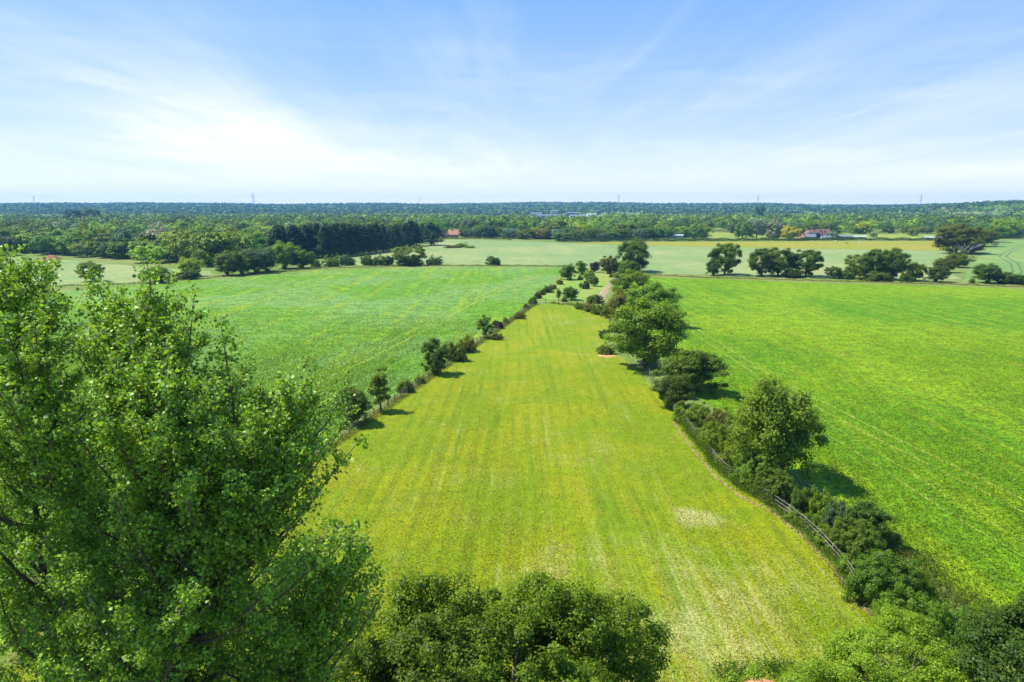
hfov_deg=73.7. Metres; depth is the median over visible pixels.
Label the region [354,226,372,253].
conifer tree
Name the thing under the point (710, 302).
crop field
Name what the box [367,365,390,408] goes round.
young tree
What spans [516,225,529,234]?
woodland tree
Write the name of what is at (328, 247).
conifer tree
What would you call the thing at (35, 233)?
woodland tree
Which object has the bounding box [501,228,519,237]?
woodland tree
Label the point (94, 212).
woodland tree
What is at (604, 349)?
hedge bush
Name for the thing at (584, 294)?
plantation ground
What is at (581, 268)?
young tree
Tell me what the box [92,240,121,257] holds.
woodland tree
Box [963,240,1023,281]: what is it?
field
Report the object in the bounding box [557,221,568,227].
woodland tree
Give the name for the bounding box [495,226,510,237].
woodland tree
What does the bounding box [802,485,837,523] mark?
hedge bush
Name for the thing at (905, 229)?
woodland tree
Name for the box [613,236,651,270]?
oak tree
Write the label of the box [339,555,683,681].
oak tree
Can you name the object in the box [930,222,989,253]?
oak tree
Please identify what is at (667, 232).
woodland tree
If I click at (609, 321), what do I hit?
hedge bush
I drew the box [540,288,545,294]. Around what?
hedge bush
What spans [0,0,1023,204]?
sky
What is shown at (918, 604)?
bramble thicket
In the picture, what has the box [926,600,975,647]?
bramble thicket
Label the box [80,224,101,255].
woodland tree
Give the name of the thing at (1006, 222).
woodland tree
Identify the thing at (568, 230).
woodland tree
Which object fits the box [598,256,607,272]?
young tree
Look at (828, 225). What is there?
woodland tree
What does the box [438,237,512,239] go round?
hedge
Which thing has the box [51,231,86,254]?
woodland tree
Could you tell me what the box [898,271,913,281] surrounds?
thorn tree
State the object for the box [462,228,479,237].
woodland tree
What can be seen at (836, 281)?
verge grass
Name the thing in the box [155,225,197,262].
woodland tree
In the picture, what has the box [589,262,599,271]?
young tree
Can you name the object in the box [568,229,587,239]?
woodland tree
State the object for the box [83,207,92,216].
woodland tree
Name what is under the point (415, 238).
conifer tree
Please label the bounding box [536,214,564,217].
warehouse
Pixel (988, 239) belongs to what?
hedge tree
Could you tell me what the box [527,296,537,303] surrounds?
hedge bush
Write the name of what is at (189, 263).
thorn tree
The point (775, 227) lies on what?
woodland tree
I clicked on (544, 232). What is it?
woodland tree
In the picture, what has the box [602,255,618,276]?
scrub tree
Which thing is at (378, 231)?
conifer tree
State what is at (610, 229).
woodland tree
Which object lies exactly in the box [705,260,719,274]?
thorn tree
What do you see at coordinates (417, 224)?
conifer tree
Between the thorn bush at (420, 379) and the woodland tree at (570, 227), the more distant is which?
the woodland tree at (570, 227)
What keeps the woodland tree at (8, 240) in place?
on the ground at (636, 362)
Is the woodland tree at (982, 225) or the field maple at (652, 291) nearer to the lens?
the field maple at (652, 291)
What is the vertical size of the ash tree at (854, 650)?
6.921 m
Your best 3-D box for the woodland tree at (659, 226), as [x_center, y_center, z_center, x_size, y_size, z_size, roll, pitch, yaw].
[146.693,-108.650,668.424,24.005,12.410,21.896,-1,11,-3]
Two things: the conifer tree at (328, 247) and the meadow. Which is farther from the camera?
the meadow
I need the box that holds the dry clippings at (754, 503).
[673,422,872,616]
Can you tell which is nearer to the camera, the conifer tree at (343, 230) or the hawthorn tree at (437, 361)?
the hawthorn tree at (437, 361)
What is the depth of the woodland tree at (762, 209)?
1447.79 m
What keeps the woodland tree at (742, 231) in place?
on the meadow
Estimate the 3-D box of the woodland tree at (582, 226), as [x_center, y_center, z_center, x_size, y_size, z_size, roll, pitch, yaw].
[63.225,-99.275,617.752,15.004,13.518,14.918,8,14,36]
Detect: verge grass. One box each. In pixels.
[25,276,210,289]
[211,264,562,277]
[647,274,1023,286]
[670,409,873,619]
[671,412,771,503]
[829,495,1009,630]
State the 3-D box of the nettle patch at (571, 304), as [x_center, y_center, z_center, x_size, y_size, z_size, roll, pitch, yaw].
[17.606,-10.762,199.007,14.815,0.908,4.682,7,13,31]
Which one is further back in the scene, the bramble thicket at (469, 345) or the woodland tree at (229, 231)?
the woodland tree at (229, 231)
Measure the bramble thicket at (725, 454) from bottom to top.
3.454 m
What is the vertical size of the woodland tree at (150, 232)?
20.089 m
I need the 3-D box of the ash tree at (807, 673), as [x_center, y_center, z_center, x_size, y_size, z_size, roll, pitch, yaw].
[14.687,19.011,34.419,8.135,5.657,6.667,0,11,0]
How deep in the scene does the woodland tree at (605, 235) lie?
586.64 m
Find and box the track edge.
[600,277,616,300]
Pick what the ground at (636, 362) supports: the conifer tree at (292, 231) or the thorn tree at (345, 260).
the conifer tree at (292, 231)
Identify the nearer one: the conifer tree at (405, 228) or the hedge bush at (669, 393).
the hedge bush at (669, 393)
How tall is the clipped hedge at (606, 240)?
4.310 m
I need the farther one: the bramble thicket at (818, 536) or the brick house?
the brick house
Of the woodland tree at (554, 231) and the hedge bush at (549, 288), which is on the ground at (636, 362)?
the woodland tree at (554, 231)
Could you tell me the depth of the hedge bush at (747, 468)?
69.21 m
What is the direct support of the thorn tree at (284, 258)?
on the ground at (636, 362)
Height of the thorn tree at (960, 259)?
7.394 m
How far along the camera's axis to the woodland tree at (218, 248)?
335.09 m
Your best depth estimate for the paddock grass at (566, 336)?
66.18 m
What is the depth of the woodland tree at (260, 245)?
346.79 m
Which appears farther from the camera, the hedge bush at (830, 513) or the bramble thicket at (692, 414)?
the bramble thicket at (692, 414)
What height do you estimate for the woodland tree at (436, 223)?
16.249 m
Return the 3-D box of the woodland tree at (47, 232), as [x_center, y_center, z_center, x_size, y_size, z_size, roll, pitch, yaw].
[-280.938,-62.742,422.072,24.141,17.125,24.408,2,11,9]
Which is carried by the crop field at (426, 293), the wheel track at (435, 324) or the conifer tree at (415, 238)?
the wheel track at (435, 324)
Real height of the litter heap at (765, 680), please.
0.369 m
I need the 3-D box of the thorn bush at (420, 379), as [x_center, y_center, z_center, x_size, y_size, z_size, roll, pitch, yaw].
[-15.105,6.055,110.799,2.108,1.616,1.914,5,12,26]
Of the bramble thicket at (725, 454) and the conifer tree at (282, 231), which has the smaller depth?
the bramble thicket at (725, 454)
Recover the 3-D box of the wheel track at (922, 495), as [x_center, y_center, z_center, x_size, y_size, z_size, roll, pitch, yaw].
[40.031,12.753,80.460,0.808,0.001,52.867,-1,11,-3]
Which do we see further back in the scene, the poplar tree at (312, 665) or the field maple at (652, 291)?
the field maple at (652, 291)
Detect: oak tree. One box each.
[318,592,507,681]
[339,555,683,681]
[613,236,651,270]
[618,260,639,271]
[707,242,742,274]
[747,248,780,275]
[760,246,796,275]
[785,249,824,276]
[843,254,875,277]
[859,248,897,272]
[873,247,912,279]
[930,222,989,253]
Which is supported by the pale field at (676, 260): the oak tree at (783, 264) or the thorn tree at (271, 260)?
the oak tree at (783, 264)
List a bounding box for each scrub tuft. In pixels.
[443,245,461,247]
[456,242,467,246]
[492,333,504,339]
[514,311,526,318]
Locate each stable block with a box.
[668,234,683,237]
[828,235,853,239]
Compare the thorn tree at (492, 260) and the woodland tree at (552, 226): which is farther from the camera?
the woodland tree at (552, 226)
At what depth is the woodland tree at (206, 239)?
327.04 m
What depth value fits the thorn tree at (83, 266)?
260.09 m
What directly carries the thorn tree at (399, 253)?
on the ground at (636, 362)
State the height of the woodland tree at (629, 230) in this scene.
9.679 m
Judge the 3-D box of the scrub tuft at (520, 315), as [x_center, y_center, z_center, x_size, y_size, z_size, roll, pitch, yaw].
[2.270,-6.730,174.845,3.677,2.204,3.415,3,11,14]
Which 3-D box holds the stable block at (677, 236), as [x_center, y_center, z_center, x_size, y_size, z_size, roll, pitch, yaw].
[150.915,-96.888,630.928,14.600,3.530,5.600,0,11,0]
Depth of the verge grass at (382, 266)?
326.48 m
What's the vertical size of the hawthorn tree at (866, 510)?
3.924 m
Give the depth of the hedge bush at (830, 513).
59.40 m
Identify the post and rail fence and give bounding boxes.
[299,301,534,466]
[647,369,881,605]
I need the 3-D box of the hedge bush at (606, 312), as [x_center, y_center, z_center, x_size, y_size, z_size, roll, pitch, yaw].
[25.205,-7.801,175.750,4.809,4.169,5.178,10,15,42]
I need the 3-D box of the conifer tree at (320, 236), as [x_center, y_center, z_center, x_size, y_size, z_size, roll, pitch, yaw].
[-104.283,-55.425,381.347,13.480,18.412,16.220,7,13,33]
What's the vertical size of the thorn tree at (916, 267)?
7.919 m
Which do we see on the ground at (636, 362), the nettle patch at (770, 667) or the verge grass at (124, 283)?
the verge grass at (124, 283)
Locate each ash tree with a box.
[710,653,840,681]
[726,373,829,486]
[813,603,989,681]
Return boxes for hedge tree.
[970,228,1000,245]
[984,225,1008,239]
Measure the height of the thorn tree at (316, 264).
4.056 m
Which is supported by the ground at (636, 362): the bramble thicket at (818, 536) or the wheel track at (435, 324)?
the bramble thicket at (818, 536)
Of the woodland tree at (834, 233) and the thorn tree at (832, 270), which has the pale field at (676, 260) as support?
the thorn tree at (832, 270)
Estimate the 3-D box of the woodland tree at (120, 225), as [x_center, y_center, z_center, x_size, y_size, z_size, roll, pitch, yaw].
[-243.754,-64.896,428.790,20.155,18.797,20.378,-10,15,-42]
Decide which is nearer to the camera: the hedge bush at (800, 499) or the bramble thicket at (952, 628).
the bramble thicket at (952, 628)
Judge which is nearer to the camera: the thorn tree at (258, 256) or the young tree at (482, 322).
the young tree at (482, 322)
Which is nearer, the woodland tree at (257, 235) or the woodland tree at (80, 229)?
the woodland tree at (257, 235)
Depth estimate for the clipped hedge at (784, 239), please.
579.70 m
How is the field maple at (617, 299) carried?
on the crop field at (710, 302)
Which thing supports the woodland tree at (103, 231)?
on the ground at (636, 362)
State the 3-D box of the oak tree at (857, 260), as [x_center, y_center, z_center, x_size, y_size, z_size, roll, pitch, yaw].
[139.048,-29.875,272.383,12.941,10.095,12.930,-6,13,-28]
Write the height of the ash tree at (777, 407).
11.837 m
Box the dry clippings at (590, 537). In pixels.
[0,349,885,681]
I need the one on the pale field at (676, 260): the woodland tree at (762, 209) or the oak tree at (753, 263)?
the oak tree at (753, 263)
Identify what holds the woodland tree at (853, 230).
on the meadow
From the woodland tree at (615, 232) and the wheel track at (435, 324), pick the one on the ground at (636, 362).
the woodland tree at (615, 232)
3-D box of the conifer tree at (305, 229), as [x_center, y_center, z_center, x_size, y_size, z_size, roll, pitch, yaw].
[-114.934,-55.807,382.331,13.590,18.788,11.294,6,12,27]
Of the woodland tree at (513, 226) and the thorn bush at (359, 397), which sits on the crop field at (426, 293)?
the thorn bush at (359, 397)
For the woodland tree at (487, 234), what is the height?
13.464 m
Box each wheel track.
[295,273,540,393]
[312,273,546,392]
[681,318,1023,499]
[687,328,1023,511]
[814,414,1023,540]
[822,431,1022,555]
[998,245,1021,272]
[1005,247,1022,274]
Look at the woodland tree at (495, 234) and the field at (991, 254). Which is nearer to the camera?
the field at (991, 254)
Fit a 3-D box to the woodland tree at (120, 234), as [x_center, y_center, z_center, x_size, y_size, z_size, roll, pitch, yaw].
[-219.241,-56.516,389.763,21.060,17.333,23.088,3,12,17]
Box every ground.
[0,204,1023,675]
[536,269,611,301]
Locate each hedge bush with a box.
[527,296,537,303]
[534,289,541,298]
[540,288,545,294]
[544,284,553,292]
[574,302,584,309]
[582,302,598,311]
[590,303,604,314]
[596,341,615,354]
[598,329,610,338]
[600,304,616,317]
[608,319,618,331]
[648,373,696,407]
[728,444,775,488]
[749,466,799,505]
[789,487,820,515]
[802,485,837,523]
[820,499,852,530]
[823,516,887,560]
[835,553,857,573]
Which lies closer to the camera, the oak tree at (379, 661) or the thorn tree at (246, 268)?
the oak tree at (379, 661)
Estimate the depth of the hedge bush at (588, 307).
186.43 m
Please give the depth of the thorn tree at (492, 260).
335.34 m
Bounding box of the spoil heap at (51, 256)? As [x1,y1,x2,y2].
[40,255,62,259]
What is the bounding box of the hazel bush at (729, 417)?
[721,408,752,447]
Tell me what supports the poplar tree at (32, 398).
on the ground at (636, 362)
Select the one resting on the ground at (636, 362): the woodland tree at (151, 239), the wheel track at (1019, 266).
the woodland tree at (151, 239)
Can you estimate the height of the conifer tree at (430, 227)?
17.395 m
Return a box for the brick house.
[442,227,458,237]
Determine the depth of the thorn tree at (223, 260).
282.70 m
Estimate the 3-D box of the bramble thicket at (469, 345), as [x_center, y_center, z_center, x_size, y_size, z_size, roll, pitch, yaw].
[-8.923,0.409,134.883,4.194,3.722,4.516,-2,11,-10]
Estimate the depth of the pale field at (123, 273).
293.82 m
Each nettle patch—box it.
[550,301,575,305]
[706,652,821,681]
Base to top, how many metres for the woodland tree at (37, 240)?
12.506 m
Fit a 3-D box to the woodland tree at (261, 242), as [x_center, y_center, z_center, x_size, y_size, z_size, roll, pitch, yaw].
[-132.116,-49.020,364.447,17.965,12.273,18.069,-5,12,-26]
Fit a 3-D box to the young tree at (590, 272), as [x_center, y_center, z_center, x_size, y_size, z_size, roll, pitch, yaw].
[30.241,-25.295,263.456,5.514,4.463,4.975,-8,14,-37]
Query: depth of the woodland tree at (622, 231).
601.63 m
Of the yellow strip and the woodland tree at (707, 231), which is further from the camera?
the woodland tree at (707, 231)
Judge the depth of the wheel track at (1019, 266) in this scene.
358.80 m
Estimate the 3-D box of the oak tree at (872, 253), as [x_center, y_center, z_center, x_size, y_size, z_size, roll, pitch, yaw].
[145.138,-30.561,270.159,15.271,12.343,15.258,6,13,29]
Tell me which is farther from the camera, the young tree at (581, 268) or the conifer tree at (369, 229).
the conifer tree at (369, 229)
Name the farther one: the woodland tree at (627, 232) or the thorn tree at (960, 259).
the woodland tree at (627, 232)
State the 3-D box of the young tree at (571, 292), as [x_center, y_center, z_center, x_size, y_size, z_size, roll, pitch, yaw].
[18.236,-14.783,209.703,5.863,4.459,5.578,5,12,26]
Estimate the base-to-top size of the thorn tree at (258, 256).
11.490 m
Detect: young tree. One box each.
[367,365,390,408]
[475,313,493,337]
[556,289,561,298]
[559,263,576,279]
[562,286,579,299]
[574,260,587,274]
[582,281,589,288]
[583,270,594,279]
[587,275,599,285]
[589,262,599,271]
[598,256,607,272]
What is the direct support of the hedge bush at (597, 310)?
on the paddock grass at (566, 336)
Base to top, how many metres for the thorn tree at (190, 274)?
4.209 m
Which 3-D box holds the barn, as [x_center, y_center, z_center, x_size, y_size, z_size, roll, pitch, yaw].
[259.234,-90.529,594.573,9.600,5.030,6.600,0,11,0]
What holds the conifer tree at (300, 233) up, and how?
on the ground at (636, 362)
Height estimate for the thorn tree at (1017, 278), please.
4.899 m
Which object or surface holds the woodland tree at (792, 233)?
on the ground at (636, 362)
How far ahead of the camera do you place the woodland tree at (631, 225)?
656.70 m
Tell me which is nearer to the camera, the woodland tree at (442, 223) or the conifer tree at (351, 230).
the conifer tree at (351, 230)
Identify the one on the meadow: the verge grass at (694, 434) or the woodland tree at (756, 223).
the woodland tree at (756, 223)
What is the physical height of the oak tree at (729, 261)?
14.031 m
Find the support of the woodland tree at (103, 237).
on the ground at (636, 362)
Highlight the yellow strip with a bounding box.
[582,241,944,250]
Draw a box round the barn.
[804,234,816,239]
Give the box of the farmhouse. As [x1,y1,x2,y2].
[802,227,830,235]
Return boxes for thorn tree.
[75,260,105,280]
[136,265,173,281]
[174,269,202,279]
[176,256,206,271]
[212,250,243,274]
[230,255,250,274]
[239,247,273,272]
[256,246,276,271]
[272,240,301,268]
[290,249,316,267]
[310,259,320,266]
[321,255,339,265]
[339,255,356,264]
[391,246,427,264]
[395,258,424,265]
[426,255,443,264]
[485,256,500,264]
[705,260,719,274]
[781,266,804,277]
[824,265,842,277]
[837,267,855,279]
[856,271,894,280]
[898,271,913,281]
[904,261,927,280]
[925,265,951,281]
[932,257,957,269]
[944,251,976,266]
[962,238,985,252]
[972,263,1006,282]
[992,272,1023,284]
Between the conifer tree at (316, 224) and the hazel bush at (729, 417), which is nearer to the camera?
the hazel bush at (729, 417)
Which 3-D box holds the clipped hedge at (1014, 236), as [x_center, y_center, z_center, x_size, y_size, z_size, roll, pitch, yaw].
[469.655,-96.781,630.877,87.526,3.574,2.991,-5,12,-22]
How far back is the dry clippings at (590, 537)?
60.23 m
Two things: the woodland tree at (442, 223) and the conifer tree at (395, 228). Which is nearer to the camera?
the conifer tree at (395, 228)
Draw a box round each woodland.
[0,199,1023,218]
[0,213,1023,244]
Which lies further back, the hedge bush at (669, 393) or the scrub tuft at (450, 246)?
the scrub tuft at (450, 246)
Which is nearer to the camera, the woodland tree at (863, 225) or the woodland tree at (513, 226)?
the woodland tree at (513, 226)
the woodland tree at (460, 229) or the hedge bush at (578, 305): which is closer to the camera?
the hedge bush at (578, 305)
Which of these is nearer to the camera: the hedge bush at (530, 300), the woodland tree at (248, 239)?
the hedge bush at (530, 300)
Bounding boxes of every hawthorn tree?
[420,337,453,374]
[649,349,731,393]
[836,500,902,545]
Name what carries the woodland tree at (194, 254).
on the ground at (636, 362)
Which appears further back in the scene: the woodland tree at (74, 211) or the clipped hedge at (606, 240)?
the woodland tree at (74, 211)
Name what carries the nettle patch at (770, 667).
on the paddock grass at (566, 336)
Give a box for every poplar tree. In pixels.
[0,243,218,681]
[9,245,332,681]
[26,311,372,681]
[164,522,391,681]
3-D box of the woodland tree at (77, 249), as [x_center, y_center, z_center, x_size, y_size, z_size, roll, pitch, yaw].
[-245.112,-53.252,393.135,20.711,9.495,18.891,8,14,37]
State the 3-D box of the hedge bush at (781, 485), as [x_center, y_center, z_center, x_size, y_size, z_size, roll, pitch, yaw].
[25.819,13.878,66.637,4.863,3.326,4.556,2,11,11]
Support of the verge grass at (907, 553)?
on the ground at (636, 362)
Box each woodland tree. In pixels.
[0,224,17,251]
[0,235,17,254]
[10,230,36,253]
[11,228,29,252]
[25,224,50,232]
[28,234,67,254]
[29,226,73,253]
[29,228,45,249]
[50,228,77,252]
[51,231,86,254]
[61,209,83,217]
[66,240,97,256]
[75,222,94,248]
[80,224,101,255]
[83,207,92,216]
[89,210,100,215]
[89,229,131,256]
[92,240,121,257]
[98,227,119,233]
[106,238,135,258]
[107,227,145,253]
[115,224,137,233]
[125,237,157,257]
[126,245,170,262]
[137,231,162,242]
[140,223,174,242]
[154,231,179,257]
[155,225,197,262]
[167,232,197,260]
[183,249,216,260]
[184,227,239,265]
[192,234,241,254]
[207,231,258,256]
[218,225,246,247]
[238,228,267,249]
[242,243,280,252]
[257,239,274,247]
[419,221,443,231]
[428,218,449,228]
[457,225,471,236]
[459,218,478,230]
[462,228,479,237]
[472,223,483,236]
[480,224,495,237]
[482,227,497,237]
[486,220,507,229]
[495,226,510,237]
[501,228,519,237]
[505,220,517,232]
[512,220,533,235]
[515,227,535,238]
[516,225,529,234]
[528,219,548,227]
[533,228,550,238]
[539,221,562,237]
[549,228,563,236]
[550,231,569,239]
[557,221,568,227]
[563,228,581,238]
[564,223,578,238]
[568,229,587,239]
[575,224,587,234]
[585,228,599,238]
[593,232,610,239]
[600,226,616,235]
[606,228,621,239]
[609,227,628,238]
[615,220,637,228]
[616,230,632,238]
[619,228,636,234]
[632,228,646,238]
[637,227,654,237]
[653,228,674,237]
[655,224,672,228]
[679,223,706,238]
[697,223,714,237]
[729,222,741,232]
[733,222,753,237]
[746,218,771,238]
[753,206,758,214]
[759,204,764,215]
[765,218,784,237]
[779,225,804,239]
[791,224,805,233]
[804,221,819,231]
[817,222,835,231]
[824,226,841,232]
[828,230,838,238]
[847,227,859,233]
[855,221,873,233]
[880,224,894,232]
[898,224,915,232]
[906,227,919,235]
[916,225,931,232]
[975,221,989,227]
[991,218,1022,235]
[1015,227,1023,235]
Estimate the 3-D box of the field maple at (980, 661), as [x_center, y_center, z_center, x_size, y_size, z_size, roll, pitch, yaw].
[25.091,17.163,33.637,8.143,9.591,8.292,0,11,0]
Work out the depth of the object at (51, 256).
369.59 m
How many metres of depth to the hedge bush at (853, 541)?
54.93 m
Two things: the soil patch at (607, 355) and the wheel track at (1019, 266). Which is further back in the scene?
the wheel track at (1019, 266)
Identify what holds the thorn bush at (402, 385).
on the crop field at (426, 293)
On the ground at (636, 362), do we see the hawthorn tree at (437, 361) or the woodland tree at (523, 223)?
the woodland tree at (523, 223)
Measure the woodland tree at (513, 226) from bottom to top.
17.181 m
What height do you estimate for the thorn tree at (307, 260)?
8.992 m
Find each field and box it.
[0,267,561,658]
[2,257,212,285]
[320,239,960,279]
[611,277,1023,632]
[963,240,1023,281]
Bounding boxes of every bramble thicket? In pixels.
[444,339,467,361]
[457,333,476,351]
[671,401,710,425]
[695,406,732,428]
[696,421,733,449]
[714,435,750,467]
[782,509,819,526]
[812,522,846,550]
[870,582,952,644]
[903,567,939,603]
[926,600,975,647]
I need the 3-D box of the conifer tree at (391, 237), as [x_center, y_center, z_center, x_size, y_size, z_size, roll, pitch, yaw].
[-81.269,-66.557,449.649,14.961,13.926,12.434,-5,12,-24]
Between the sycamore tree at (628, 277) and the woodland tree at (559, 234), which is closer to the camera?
the sycamore tree at (628, 277)
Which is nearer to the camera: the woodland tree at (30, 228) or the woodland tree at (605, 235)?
the woodland tree at (30, 228)
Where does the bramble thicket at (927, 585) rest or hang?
on the ground at (636, 362)
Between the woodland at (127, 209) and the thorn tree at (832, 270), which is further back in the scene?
the woodland at (127, 209)
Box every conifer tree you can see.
[264,228,284,251]
[274,226,290,243]
[285,225,305,251]
[288,227,308,251]
[300,224,314,253]
[304,226,318,255]
[306,222,324,255]
[309,225,337,256]
[320,225,338,257]
[326,223,345,256]
[335,223,353,255]
[342,224,363,255]
[350,224,370,254]
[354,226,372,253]
[363,224,381,252]
[365,223,386,251]
[376,226,391,251]
[383,229,400,249]
[389,224,403,246]
[398,223,415,247]
[402,220,422,246]
[403,223,417,246]
[412,223,421,244]
[421,222,443,244]
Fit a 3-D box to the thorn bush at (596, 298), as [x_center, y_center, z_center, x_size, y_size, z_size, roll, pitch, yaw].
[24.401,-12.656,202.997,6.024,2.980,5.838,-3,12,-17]
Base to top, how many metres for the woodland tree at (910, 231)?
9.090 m
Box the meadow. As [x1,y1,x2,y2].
[708,232,936,239]
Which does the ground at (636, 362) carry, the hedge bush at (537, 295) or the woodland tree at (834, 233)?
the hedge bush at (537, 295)
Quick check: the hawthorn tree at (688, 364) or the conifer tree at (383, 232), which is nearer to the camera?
the hawthorn tree at (688, 364)
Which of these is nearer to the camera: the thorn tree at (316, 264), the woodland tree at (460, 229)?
the thorn tree at (316, 264)
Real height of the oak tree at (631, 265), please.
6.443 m
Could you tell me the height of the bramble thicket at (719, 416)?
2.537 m
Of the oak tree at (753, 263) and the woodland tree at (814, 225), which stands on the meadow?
the woodland tree at (814, 225)
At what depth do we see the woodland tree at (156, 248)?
346.27 m
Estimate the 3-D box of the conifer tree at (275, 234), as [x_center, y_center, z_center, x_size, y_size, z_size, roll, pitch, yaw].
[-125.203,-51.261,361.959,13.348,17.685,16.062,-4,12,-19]
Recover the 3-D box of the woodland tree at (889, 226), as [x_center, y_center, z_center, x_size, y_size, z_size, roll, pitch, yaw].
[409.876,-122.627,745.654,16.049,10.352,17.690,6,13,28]
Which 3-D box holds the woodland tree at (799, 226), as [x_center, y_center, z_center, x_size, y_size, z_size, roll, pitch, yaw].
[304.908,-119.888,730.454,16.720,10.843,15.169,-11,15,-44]
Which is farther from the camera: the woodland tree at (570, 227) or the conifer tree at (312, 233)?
the woodland tree at (570, 227)
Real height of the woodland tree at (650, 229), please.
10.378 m
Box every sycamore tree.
[600,294,693,366]
[608,268,654,294]
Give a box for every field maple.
[605,288,639,320]
[623,280,684,311]
[931,592,1023,681]
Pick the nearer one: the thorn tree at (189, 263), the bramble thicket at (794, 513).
the bramble thicket at (794, 513)
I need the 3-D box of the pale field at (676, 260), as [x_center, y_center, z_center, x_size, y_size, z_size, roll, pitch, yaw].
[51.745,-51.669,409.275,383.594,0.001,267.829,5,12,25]
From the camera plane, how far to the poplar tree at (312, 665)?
18.28 m
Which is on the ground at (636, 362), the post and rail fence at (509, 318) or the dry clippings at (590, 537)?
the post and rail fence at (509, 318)
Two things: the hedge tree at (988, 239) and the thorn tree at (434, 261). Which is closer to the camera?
the thorn tree at (434, 261)
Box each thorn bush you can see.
[334,385,372,424]
[396,379,414,392]
[414,373,425,383]
[492,320,503,327]
[586,294,604,303]
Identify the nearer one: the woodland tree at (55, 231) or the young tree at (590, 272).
the young tree at (590, 272)
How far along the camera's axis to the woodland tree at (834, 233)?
597.02 m
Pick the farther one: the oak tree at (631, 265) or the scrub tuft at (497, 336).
the oak tree at (631, 265)
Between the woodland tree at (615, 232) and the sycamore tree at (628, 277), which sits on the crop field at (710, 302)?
the sycamore tree at (628, 277)
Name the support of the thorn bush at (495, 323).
on the crop field at (426, 293)
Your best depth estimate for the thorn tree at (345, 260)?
334.96 m
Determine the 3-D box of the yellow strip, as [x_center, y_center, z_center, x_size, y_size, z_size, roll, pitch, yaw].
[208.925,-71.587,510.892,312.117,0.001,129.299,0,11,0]
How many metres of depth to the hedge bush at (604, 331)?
148.06 m
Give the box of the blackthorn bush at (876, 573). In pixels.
[841,548,934,612]
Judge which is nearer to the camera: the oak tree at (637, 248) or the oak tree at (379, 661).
the oak tree at (379, 661)
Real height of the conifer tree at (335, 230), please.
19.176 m
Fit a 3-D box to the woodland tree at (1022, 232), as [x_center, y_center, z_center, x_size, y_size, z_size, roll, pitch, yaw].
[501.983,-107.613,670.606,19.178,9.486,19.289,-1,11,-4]
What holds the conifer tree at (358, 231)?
on the ground at (636, 362)
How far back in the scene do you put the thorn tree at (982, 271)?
254.67 m
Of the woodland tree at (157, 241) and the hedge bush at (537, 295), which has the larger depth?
the woodland tree at (157, 241)
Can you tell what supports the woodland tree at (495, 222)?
on the ground at (636, 362)
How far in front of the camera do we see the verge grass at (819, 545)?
60.22 m
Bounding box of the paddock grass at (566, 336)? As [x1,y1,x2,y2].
[4,304,943,681]
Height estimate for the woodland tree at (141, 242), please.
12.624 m
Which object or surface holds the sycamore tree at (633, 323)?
on the ground at (636, 362)
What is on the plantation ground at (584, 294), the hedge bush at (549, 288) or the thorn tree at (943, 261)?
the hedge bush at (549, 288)
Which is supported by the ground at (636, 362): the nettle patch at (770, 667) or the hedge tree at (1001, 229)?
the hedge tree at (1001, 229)
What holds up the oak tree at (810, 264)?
on the pale field at (676, 260)
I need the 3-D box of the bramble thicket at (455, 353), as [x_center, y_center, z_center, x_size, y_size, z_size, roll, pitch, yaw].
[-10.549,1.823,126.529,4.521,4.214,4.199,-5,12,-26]
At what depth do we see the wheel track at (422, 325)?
164.62 m
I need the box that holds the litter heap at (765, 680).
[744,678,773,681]
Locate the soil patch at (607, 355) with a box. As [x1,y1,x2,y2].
[598,355,615,356]
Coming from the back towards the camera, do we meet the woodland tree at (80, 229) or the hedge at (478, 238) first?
the hedge at (478, 238)
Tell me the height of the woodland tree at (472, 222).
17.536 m
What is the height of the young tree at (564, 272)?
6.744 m
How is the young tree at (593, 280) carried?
on the plantation ground at (584, 294)
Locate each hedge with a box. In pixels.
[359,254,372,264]
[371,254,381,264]
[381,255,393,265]
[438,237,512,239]
[555,237,658,241]
[659,237,946,240]
[1001,235,1023,238]
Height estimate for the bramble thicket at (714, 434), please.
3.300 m
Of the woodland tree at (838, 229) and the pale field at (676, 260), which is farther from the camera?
the woodland tree at (838, 229)

